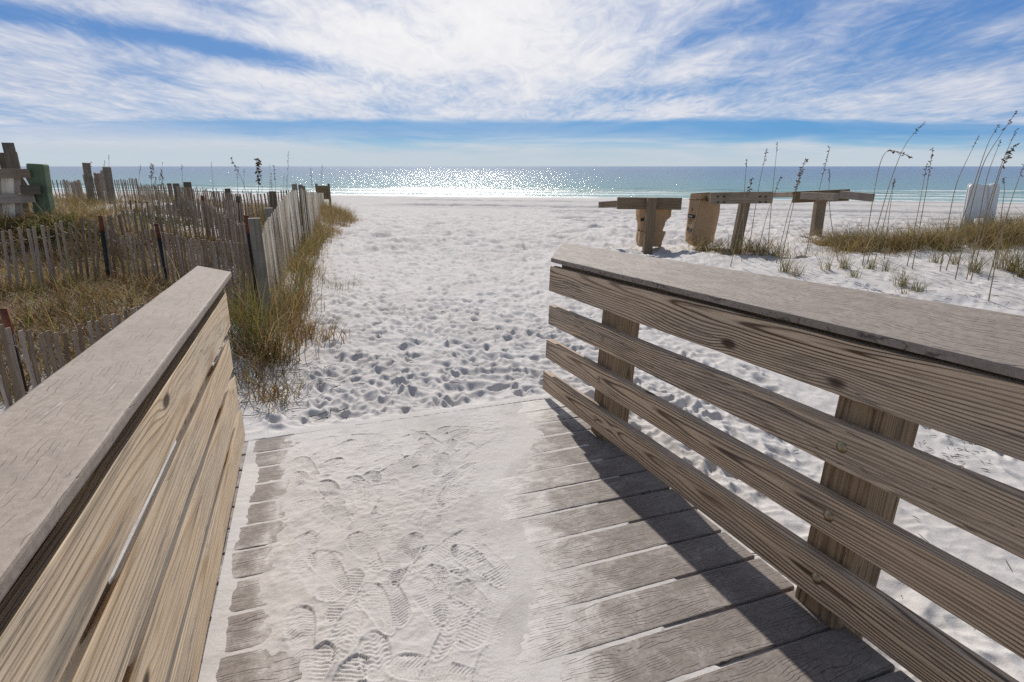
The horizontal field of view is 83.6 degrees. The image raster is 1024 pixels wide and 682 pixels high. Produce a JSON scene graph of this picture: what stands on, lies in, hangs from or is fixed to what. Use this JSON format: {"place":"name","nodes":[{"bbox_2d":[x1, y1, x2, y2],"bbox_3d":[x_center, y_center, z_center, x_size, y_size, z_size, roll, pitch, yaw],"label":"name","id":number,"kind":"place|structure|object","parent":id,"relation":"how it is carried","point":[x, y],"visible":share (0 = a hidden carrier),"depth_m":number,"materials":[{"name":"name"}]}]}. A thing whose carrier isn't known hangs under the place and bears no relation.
{"place":"outdoors","nodes":[
{"label":"outdoors","id":0,"kind":"place"},
{"bbox_2d":[0,185,300,404],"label":"dune grass","id":1,"kind":"structure","parent":0,"point":[70,289],"depth_m":5.66,"materials":[{"name":"green plant"}]},
{"bbox_2d":[191,194,364,333],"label":"dune grass","id":2,"kind":"structure","parent":0,"point":[320,233],"depth_m":8.56,"materials":[{"name":"plant"}]},
{"bbox_2d":[0,191,1023,681],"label":"sand beach","id":3,"kind":"structure","parent":0,"point":[478,267],"depth_m":5.75,"materials":[{"name":"white sand"}]},
{"bbox_2d":[0,142,55,217],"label":"wooden fence","id":4,"kind":"object","parent":3,"relation":"on","point":[16,191],"visible":0.78,"depth_m":7.43,"materials":[{"name":"grey wood"}]},
{"bbox_2d":[0,215,110,293],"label":"sand fence","id":5,"kind":"object","parent":3,"relation":"on","point":[86,258],"visible":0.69,"depth_m":5.55,"materials":[{"name":"wood"}]},
{"bbox_2d":[0,209,113,256],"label":"dune shrub","id":6,"kind":"object","parent":3,"relation":"on","point":[55,217],"visible":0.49,"depth_m":7.25,"materials":[{"name":"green plant"}]},
{"bbox_2d":[0,213,113,261],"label":"dune shrub","id":7,"kind":"object","parent":3,"relation":"on","point":[37,232],"visible":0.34,"depth_m":7.01,"materials":[{"name":"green plant"}]},
{"bbox_2d":[6,207,119,244],"bbox_3d":[-5.632,-1.420,7.254,1.485,0.528,1.390,-16,23,-42],"label":"dune shrub","id":8,"kind":"object","parent":3,"relation":"on","point":[35,225],"visible":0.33,"depth_m":7.18,"materials":[{"name":"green plant"}]},
{"bbox_2d":[0,303,143,408],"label":"sand fence","id":9,"kind":"object","parent":3,"relation":"on","point":[11,351],"visible":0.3,"depth_m":3.47,"materials":[{"name":"wood"}]},
{"bbox_2d":[52,163,95,203],"bbox_3d":[-11.123,-3.886,14.559,0.310,1.231,4.650,-16,23,-42],"label":"sand fence","id":10,"kind":"object","parent":3,"relation":"on","point":[76,186],"visible":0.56,"depth_m":14.28,"materials":[{"name":"wood"}]},
{"bbox_2d":[82,167,173,210],"bbox_3d":[-8.883,-3.385,13.079,1.285,1.147,4.497,-14,22,-38],"label":"sand fence","id":11,"kind":"object","parent":3,"relation":"on","point":[105,173],"visible":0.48,"depth_m":13.40,"materials":[{"name":"wood"}]},
{"bbox_2d":[110,206,184,225],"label":"dune shrub","id":12,"kind":"object","parent":3,"relation":"on","point":[156,218],"visible":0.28,"depth_m":9.61,"materials":[{"name":"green plant"}]},
{"bbox_2d":[149,163,154,196],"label":"sea oat","id":13,"kind":"object","parent":3,"relation":"on","point":[151,175],"visible":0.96,"depth_m":10.68,"materials":[{"name":"brown plant"}]},
{"bbox_2d":[131,215,200,227],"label":"dune shrub","id":14,"kind":"object","parent":3,"relation":"on","point":[171,222],"visible":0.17,"depth_m":9.66,"materials":[{"name":"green plant"}]},
{"bbox_2d":[103,195,252,276],"bbox_3d":[-4.280,-1.238,7.264,1.383,1.041,2.768,-13,21,-35],"label":"sand fence","id":15,"kind":"object","parent":3,"relation":"on","point":[232,232],"visible":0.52,"depth_m":7.84,"materials":[{"name":"wood"}]},
{"bbox_2d":[113,196,251,226],"bbox_3d":[-5.313,-1.988,9.653,2.409,0.868,0.696,2,17,7],"label":"sand fence","id":16,"kind":"object","parent":3,"relation":"on","point":[224,211],"visible":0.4,"depth_m":9.70,"materials":[{"name":"wood"}]},
{"bbox_2d":[181,166,185,225],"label":"sea oat","id":17,"kind":"object","parent":3,"relation":"on","point":[182,194],"visible":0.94,"depth_m":9.59,"materials":[{"name":"brown plant"}]},
{"bbox_2d":[156,211,214,227],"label":"dune shrub","id":18,"kind":"object","parent":3,"relation":"on","point":[184,220],"visible":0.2,"depth_m":9.94,"materials":[{"name":"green plant"}]},
{"bbox_2d":[104,215,271,319],"bbox_3d":[-3.215,-0.687,5.778,2.386,1.219,0.350,9,19,26],"label":"sand fence","id":19,"kind":"object","parent":3,"relation":"on","point":[255,251],"visible":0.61,"depth_m":5.59,"materials":[{"name":"wood"}]},
{"bbox_2d":[140,183,257,204],"bbox_3d":[-11.139,-5.202,20.614,3.685,1.022,0.136,-9,19,-27],"label":"sand fence","id":20,"kind":"object","parent":3,"relation":"on","point":[203,192],"visible":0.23,"depth_m":20.64,"materials":[{"name":"wood"}]},
{"bbox_2d":[59,260,362,368],"bbox_3d":[-1.897,-0.288,4.413,1.932,0.823,2.268,0,17,0],"label":"grass tuft","id":21,"kind":"object","parent":3,"relation":"on","point":[249,330],"visible":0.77,"depth_m":4.26,"materials":[{"name":"green plant"}]},
{"bbox_2d":[172,182,296,247],"bbox_3d":[-5.506,-2.302,10.819,3.554,1.314,0.724,10,19,29],"label":"sand fence","id":22,"kind":"object","parent":3,"relation":"on","point":[188,191],"visible":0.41,"depth_m":10.26,"materials":[{"name":"wood"}]},
{"bbox_2d":[230,157,252,217],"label":"sea oat","id":23,"kind":"object","parent":3,"relation":"on","point":[242,180],"visible":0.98,"depth_m":7.88,"materials":[{"name":"brown plant"}]},
{"bbox_2d":[254,158,261,217],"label":"sea oat","id":24,"kind":"object","parent":3,"relation":"on","point":[258,162],"visible":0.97,"depth_m":7.59,"materials":[{"name":"brown plant"}]},
{"bbox_2d":[250,397,280,412],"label":"grass sprig","id":25,"kind":"object","parent":3,"relation":"on","point":[267,406],"depth_m":3.35,"materials":[{"name":"plant"}]},
{"bbox_2d":[228,330,323,391],"bbox_3d":[-1.716,0.131,3.793,0.889,0.354,1.162,7,18,21],"label":"grass tuft","id":26,"kind":"object","parent":3,"relation":"on","point":[250,365],"visible":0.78,"depth_m":3.85,"materials":[{"name":"green plant"}]},
{"bbox_2d":[237,364,316,410],"bbox_3d":[-1.524,0.279,3.597,0.562,0.190,0.732,0,17,0],"label":"grass tuft","id":27,"kind":"object","parent":3,"relation":"on","point":[275,390],"visible":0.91,"depth_m":3.58,"materials":[{"name":"plant"}]},
{"bbox_2d":[262,184,302,294],"bbox_3d":[-3.169,-1.359,7.931,0.134,1.425,5.550,-5,18,-15],"label":"sand fence","id":28,"kind":"object","parent":3,"relation":"on","point":[271,230],"visible":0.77,"depth_m":7.66,"materials":[{"name":"wood"}]},
{"bbox_2d":[238,269,328,316],"bbox_3d":[-2.156,-0.425,5.494,1.484,0.482,1.226,8,19,25],"label":"grass tuft","id":29,"kind":"object","parent":3,"relation":"on","point":[293,297],"visible":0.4,"depth_m":5.55,"materials":[{"name":"plant"}]},
{"bbox_2d":[254,364,314,386],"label":"grass sprig","id":30,"kind":"object","parent":3,"relation":"on","point":[293,374],"depth_m":3.81,"materials":[{"name":"brown plant"}]},
{"bbox_2d":[273,355,296,377],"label":"grass sprig","id":31,"kind":"object","parent":3,"relation":"on","point":[284,370],"depth_m":3.96,"materials":[{"name":"plant"}]},
{"bbox_2d":[264,389,321,408],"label":"grass sprig","id":32,"kind":"object","parent":3,"relation":"on","point":[286,399],"depth_m":3.46,"materials":[{"name":"beige plant"}]},
{"bbox_2d":[272,277,326,309],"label":"grass tuft","id":33,"kind":"object","parent":3,"relation":"on","point":[301,291],"visible":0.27,"depth_m":6.11,"materials":[{"name":"brown plant"}]},
{"bbox_2d":[267,309,347,342],"bbox_3d":[-1.789,-0.142,4.899,0.962,0.266,0.786,0,17,0],"label":"grass tuft","id":34,"kind":"object","parent":3,"relation":"on","point":[311,326],"visible":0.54,"depth_m":4.97,"materials":[{"name":"brown plant"}]},
{"bbox_2d":[298,185,323,246],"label":"sand fence","id":35,"kind":"object","parent":3,"relation":"on","point":[304,196],"visible":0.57,"depth_m":11.38,"materials":[{"name":"wood"}]},
{"bbox_2d":[315,184,330,203],"bbox_3d":[-7.145,-5.279,21.732,0.535,1.350,0.118,0,17,0],"label":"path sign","id":36,"kind":"object","parent":3,"relation":"on","point":[325,190],"visible":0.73,"depth_m":21.58,"materials":[{"name":"brown wood"}]},
{"bbox_2d":[295,310,357,346],"bbox_3d":[-1.595,-0.117,4.818,0.643,0.270,0.863,0,17,0],"label":"grass tuft","id":37,"kind":"object","parent":3,"relation":"on","point":[329,335],"visible":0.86,"depth_m":4.85,"materials":[{"name":"plant"}]},
{"bbox_2d":[317,269,360,288],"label":"grass sprig","id":38,"kind":"object","parent":3,"relation":"on","point":[331,278],"depth_m":7.20,"materials":[{"name":"green plant"}]},
{"bbox_2d":[197,398,914,681],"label":"boardwalk","id":39,"kind":"structure","parent":3,"relation":"on","point":[844,654],"depth_m":1.85,"materials":[{"name":"grey wood"}]},
{"bbox_2d":[0,266,244,681],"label":"wooden railing","id":40,"kind":"object","parent":39,"relation":"attached to","point":[90,435],"visible":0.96,"depth_m":1.11,"materials":[{"name":"brown wood"}]},
{"bbox_2d":[198,400,893,681],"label":"sand drift","id":41,"kind":"object","parent":39,"relation":"on","point":[391,559],"visible":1,"depth_m":2.00,"materials":[{"name":"white sand"}]},
{"bbox_2d":[543,243,1023,681],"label":"wooden railing","id":42,"kind":"object","parent":39,"relation":"attached to","point":[893,372],"visible":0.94,"depth_m":1.61,"materials":[{"name":"brown wood"}]},
{"bbox_2d":[598,197,681,254],"bbox_3d":[2.191,-2.194,11.107,0.893,1.199,1.889,-16,23,-42],"label":"timber rack","id":43,"kind":"object","parent":3,"relation":"on","point":[651,205],"visible":0.87,"depth_m":10.59,"materials":[{"name":"brown wood"}]},
{"bbox_2d":[636,209,671,246],"bbox_3d":[2.708,-2.220,11.038,0.625,0.751,0.391,0,17,0],"label":"wooden board","id":44,"kind":"object","parent":43,"relation":"hanging from","point":[662,217],"visible":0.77,"depth_m":10.89,"materials":[{"name":"brown wood"}]},
{"bbox_2d":[706,191,773,249],"bbox_3d":[4.046,-2.131,10.669,1.104,1.309,0.952,0,17,0],"label":"timber rack","id":45,"kind":"object","parent":3,"relation":"on","point":[730,197],"visible":0.83,"depth_m":10.09,"materials":[{"name":"brown wood"}]},
{"bbox_2d":[685,192,719,246],"bbox_3d":[3.565,-2.288,10.812,0.787,0.996,0.423,-8,19,-25],"label":"wooden board","id":46,"kind":"object","parent":45,"relation":"hanging from","point":[702,215],"visible":0.72,"depth_m":10.64,"materials":[{"name":"brown wood"}]},
{"bbox_2d":[730,178,753,265],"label":"sea oat","id":47,"kind":"object","parent":3,"relation":"on","point":[743,213],"visible":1,"depth_m":8.43,"materials":[{"name":"brown plant"}]},
{"bbox_2d":[741,159,746,261],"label":"sea oat","id":48,"kind":"object","parent":3,"relation":"on","point":[743,210],"visible":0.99,"depth_m":8.74,"materials":[{"name":"brown plant"}]},
{"bbox_2d":[747,149,767,259],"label":"sea oat","id":49,"kind":"object","parent":3,"relation":"on","point":[756,201],"visible":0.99,"depth_m":8.71,"materials":[{"name":"brown plant"}]},
{"bbox_2d":[756,176,781,258],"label":"sea oat","id":50,"kind":"object","parent":3,"relation":"on","point":[766,216],"visible":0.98,"depth_m":8.80,"materials":[{"name":"brown plant"}]},
{"bbox_2d":[766,142,777,260],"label":"sea oat","id":51,"kind":"object","parent":3,"relation":"on","point":[771,205],"visible":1,"depth_m":8.74,"materials":[{"name":"brown plant"}]},
{"bbox_2d":[780,167,802,262],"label":"sea oat","id":52,"kind":"object","parent":3,"relation":"on","point":[791,212],"visible":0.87,"depth_m":8.54,"materials":[{"name":"brown plant"}]},
{"bbox_2d":[776,158,807,262],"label":"sea oat","id":53,"kind":"object","parent":3,"relation":"on","point":[793,193],"visible":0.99,"depth_m":8.39,"materials":[{"name":"brown plant"}]},
{"bbox_2d":[775,246,815,272],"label":"grass tuft","id":54,"kind":"object","parent":3,"relation":"on","point":[786,266],"visible":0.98,"depth_m":8.10,"materials":[{"name":"green plant"}]},
{"bbox_2d":[787,257,812,276],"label":"grass tuft","id":55,"kind":"object","parent":3,"relation":"on","point":[794,272],"visible":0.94,"depth_m":7.84,"materials":[{"name":"green plant"}]},
{"bbox_2d":[805,146,829,257],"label":"sea oat","id":56,"kind":"object","parent":3,"relation":"on","point":[817,197],"visible":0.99,"depth_m":8.62,"materials":[{"name":"brown plant"}]},
{"bbox_2d":[773,189,874,235],"bbox_3d":[6.106,-2.483,11.706,0.902,1.230,2.300,-4,17,-13],"label":"timber rack","id":57,"kind":"object","parent":3,"relation":"on","point":[824,197],"visible":0.89,"depth_m":11.30,"materials":[{"name":"brown wood"}]},
{"bbox_2d":[815,250,844,269],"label":"grass tuft","id":58,"kind":"object","parent":3,"relation":"on","point":[829,268],"visible":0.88,"depth_m":8.06,"materials":[{"name":"green plant"}]},
{"bbox_2d":[827,169,837,259],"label":"sea oat","id":59,"kind":"object","parent":3,"relation":"on","point":[830,215],"visible":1,"depth_m":8.61,"materials":[{"name":"brown plant"}]},
{"bbox_2d":[665,201,1023,260],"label":"dune grass","id":60,"kind":"structure","parent":3,"relation":"on","point":[853,241],"depth_m":9.37,"materials":[{"name":"brown plant"}]},
{"bbox_2d":[836,248,861,269],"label":"grass tuft","id":61,"kind":"object","parent":3,"relation":"on","point":[843,265],"visible":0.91,"depth_m":8.07,"materials":[{"name":"green plant"}]},
{"bbox_2d":[847,263,867,276],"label":"grass tuft","id":62,"kind":"object","parent":3,"relation":"on","point":[853,272],"visible":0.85,"depth_m":7.62,"materials":[{"name":"green plant"}]},
{"bbox_2d":[858,254,894,269],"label":"grass tuft","id":63,"kind":"object","parent":3,"relation":"on","point":[870,267],"visible":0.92,"depth_m":8.04,"materials":[{"name":"green plant"}]},
{"bbox_2d":[874,178,895,262],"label":"sea oat","id":64,"kind":"object","parent":3,"relation":"on","point":[884,219],"visible":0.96,"depth_m":8.19,"materials":[{"name":"brown plant"}]},
{"bbox_2d":[862,150,911,265],"bbox_3d":[5.227,-1.822,7.988,0.381,1.617,0.084,12,21,34],"label":"sea oat","id":65,"kind":"object","parent":3,"relation":"on","point":[893,152],"visible":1,"depth_m":7.98,"materials":[{"name":"brown plant"}]},
{"bbox_2d":[884,180,894,259],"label":"sea oat","id":66,"kind":"object","parent":3,"relation":"on","point":[888,223],"visible":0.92,"depth_m":8.27,"materials":[{"name":"brown plant"}]},
{"bbox_2d":[870,251,909,271],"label":"grass tuft","id":67,"kind":"object","parent":3,"relation":"on","point":[886,267],"visible":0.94,"depth_m":7.90,"materials":[{"name":"green plant"}]},
{"bbox_2d":[867,123,924,263],"bbox_3d":[5.338,-2.009,7.988,0.377,1.968,0.049,12,21,34],"label":"sea oat","id":68,"kind":"object","parent":3,"relation":"on","point":[887,191],"visible":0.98,"depth_m":8.03,"materials":[{"name":"brown plant"}]},
{"bbox_2d":[896,284,911,294],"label":"grass tuft","id":69,"kind":"object","parent":3,"relation":"on","point":[906,292],"visible":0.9,"depth_m":6.77,"materials":[{"name":"green plant"}]},
{"bbox_2d":[891,264,920,286],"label":"grass tuft","id":70,"kind":"object","parent":3,"relation":"on","point":[902,282],"visible":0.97,"depth_m":7.10,"materials":[{"name":"plant"}]},
{"bbox_2d":[904,275,930,292],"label":"grass tuft","id":71,"kind":"object","parent":3,"relation":"on","point":[917,286],"visible":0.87,"depth_m":6.82,"materials":[{"name":"green plant"}]},
{"bbox_2d":[907,164,927,265],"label":"sea oat","id":72,"kind":"object","parent":3,"relation":"on","point":[917,215],"visible":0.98,"depth_m":7.90,"materials":[{"name":"brown plant"}]},
{"bbox_2d":[908,279,936,291],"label":"grass tuft","id":73,"kind":"object","parent":3,"relation":"on","point":[919,286],"visible":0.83,"depth_m":6.85,"materials":[{"name":"green plant"}]},
{"bbox_2d":[912,148,933,268],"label":"sea oat","id":74,"kind":"object","parent":3,"relation":"on","point":[932,155],"visible":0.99,"depth_m":7.73,"materials":[{"name":"brown plant"}]},
{"bbox_2d":[921,244,945,263],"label":"grass tuft","id":75,"kind":"object","parent":3,"relation":"on","point":[935,257],"visible":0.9,"depth_m":8.28,"materials":[{"name":"green plant"}]},
{"bbox_2d":[938,240,972,264],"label":"grass tuft","id":76,"kind":"object","parent":3,"relation":"on","point":[955,259],"visible":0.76,"depth_m":8.04,"materials":[{"name":"green plant"}]},
{"bbox_2d":[940,136,978,270],"bbox_3d":[5.802,-1.741,7.453,0.143,1.765,0.036,11,20,31],"label":"sea oat","id":77,"kind":"object","parent":3,"relation":"on","point":[951,207],"visible":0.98,"depth_m":7.51,"materials":[{"name":"brown plant"}]},
{"bbox_2d":[946,125,999,269],"bbox_3d":[5.983,-1.808,7.447,0.233,1.890,0.046,14,22,38],"label":"sea oat","id":78,"kind":"object","parent":3,"relation":"on","point":[968,201],"visible":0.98,"depth_m":7.47,"materials":[{"name":"brown plant"}]},
{"bbox_2d":[942,241,1004,273],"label":"grass tuft","id":79,"kind":"object","parent":3,"relation":"on","point":[977,266],"visible":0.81,"depth_m":7.69,"materials":[{"name":"green plant"}]},
{"bbox_2d":[959,183,999,231],"bbox_3d":[8.784,-2.468,10.763,0.506,0.976,1.192,13,21,36],"label":"sandwich board","id":80,"kind":"object","parent":3,"relation":"on","point":[976,205],"visible":0.53,"depth_m":10.50,"materials":[{"name":"white plastic"}]},
{"bbox_2d":[944,228,1020,269],"bbox_3d":[6.733,-1.272,7.792,1.211,0.646,1.059,-4,17,-13],"label":"grass tuft","id":81,"kind":"object","parent":3,"relation":"on","point":[1000,264],"visible":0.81,"depth_m":7.81,"materials":[{"name":"green plant"}]},
{"bbox_2d":[969,140,1000,274],"bbox_3d":[6.081,-1.693,7.393,0.040,1.723,0.065,-11,20,-31],"label":"sea oat","id":82,"kind":"object","parent":3,"relation":"on","point":[980,209],"visible":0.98,"depth_m":7.40,"materials":[{"name":"brown plant"}]},
{"bbox_2d":[955,110,1017,279],"bbox_3d":[5.764,-1.717,6.982,0.226,2.033,0.066,15,22,39],"label":"sea oat","id":83,"kind":"object","parent":3,"relation":"on","point":[974,195],"visible":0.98,"depth_m":7.03,"materials":[{"name":"brown plant"}]},
{"bbox_2d":[955,232,1023,273],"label":"grass tuft","id":84,"kind":"object","parent":3,"relation":"on","point":[1012,266],"visible":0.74,"depth_m":7.71,"materials":[{"name":"green plant"}]},
{"bbox_2d":[966,128,1018,279],"bbox_3d":[5.958,-1.662,7.109,0.052,1.845,0.170,-16,23,-42],"label":"sea oat","id":85,"kind":"object","parent":3,"relation":"on","point":[987,209],"visible":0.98,"depth_m":7.14,"materials":[{"name":"brown plant"}]},
{"bbox_2d":[971,143,1019,279],"bbox_3d":[5.918,-1.546,7.028,0.151,1.676,0.089,8,19,25],"label":"sea oat","id":86,"kind":"object","parent":3,"relation":"on","point":[1008,153],"visible":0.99,"depth_m":6.94,"materials":[{"name":"brown plant"}]},
{"bbox_2d":[988,219,1009,300],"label":"sea oat","id":87,"kind":"object","parent":3,"relation":"on","point":[995,263],"visible":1,"depth_m":6.36,"materials":[{"name":"brown plant"}]},
{"bbox_2d":[993,177,1005,266],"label":"sea oat","id":88,"kind":"object","parent":3,"relation":"on","point":[1000,217],"visible":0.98,"depth_m":7.75,"materials":[{"name":"brown plant"}]},
{"bbox_2d":[988,164,1023,280],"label":"sea oat","id":89,"kind":"object","parent":3,"relation":"on","point":[1003,226],"visible":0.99,"depth_m":7.15,"materials":[{"name":"brown plant"}]},
{"bbox_2d":[1000,245,1023,277],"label":"grass tuft","id":90,"kind":"object","parent":3,"relation":"on","point":[1020,274],"visible":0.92,"depth_m":7.46,"materials":[{"name":"green plant"}]},
{"bbox_2d":[0,166,1023,202],"bbox_3d":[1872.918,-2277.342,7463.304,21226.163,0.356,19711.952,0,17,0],"label":"sea","id":91,"kind":"structure","parent":0,"point":[683,182],"depth_m":116.96,"materials":[{"name":"liquid"}]},
{"bbox_2d":[0,0,1023,165],"label":"sky","id":92,"kind":"structure","parent":0,"point":[125,82],"materials":[{"name":"blue"}]},
{"bbox_2d":[231,226,1023,596],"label":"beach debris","id":93,"kind":"object","parent":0,"point":[455,382],"visible":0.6,"depth_m":3.76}
]}

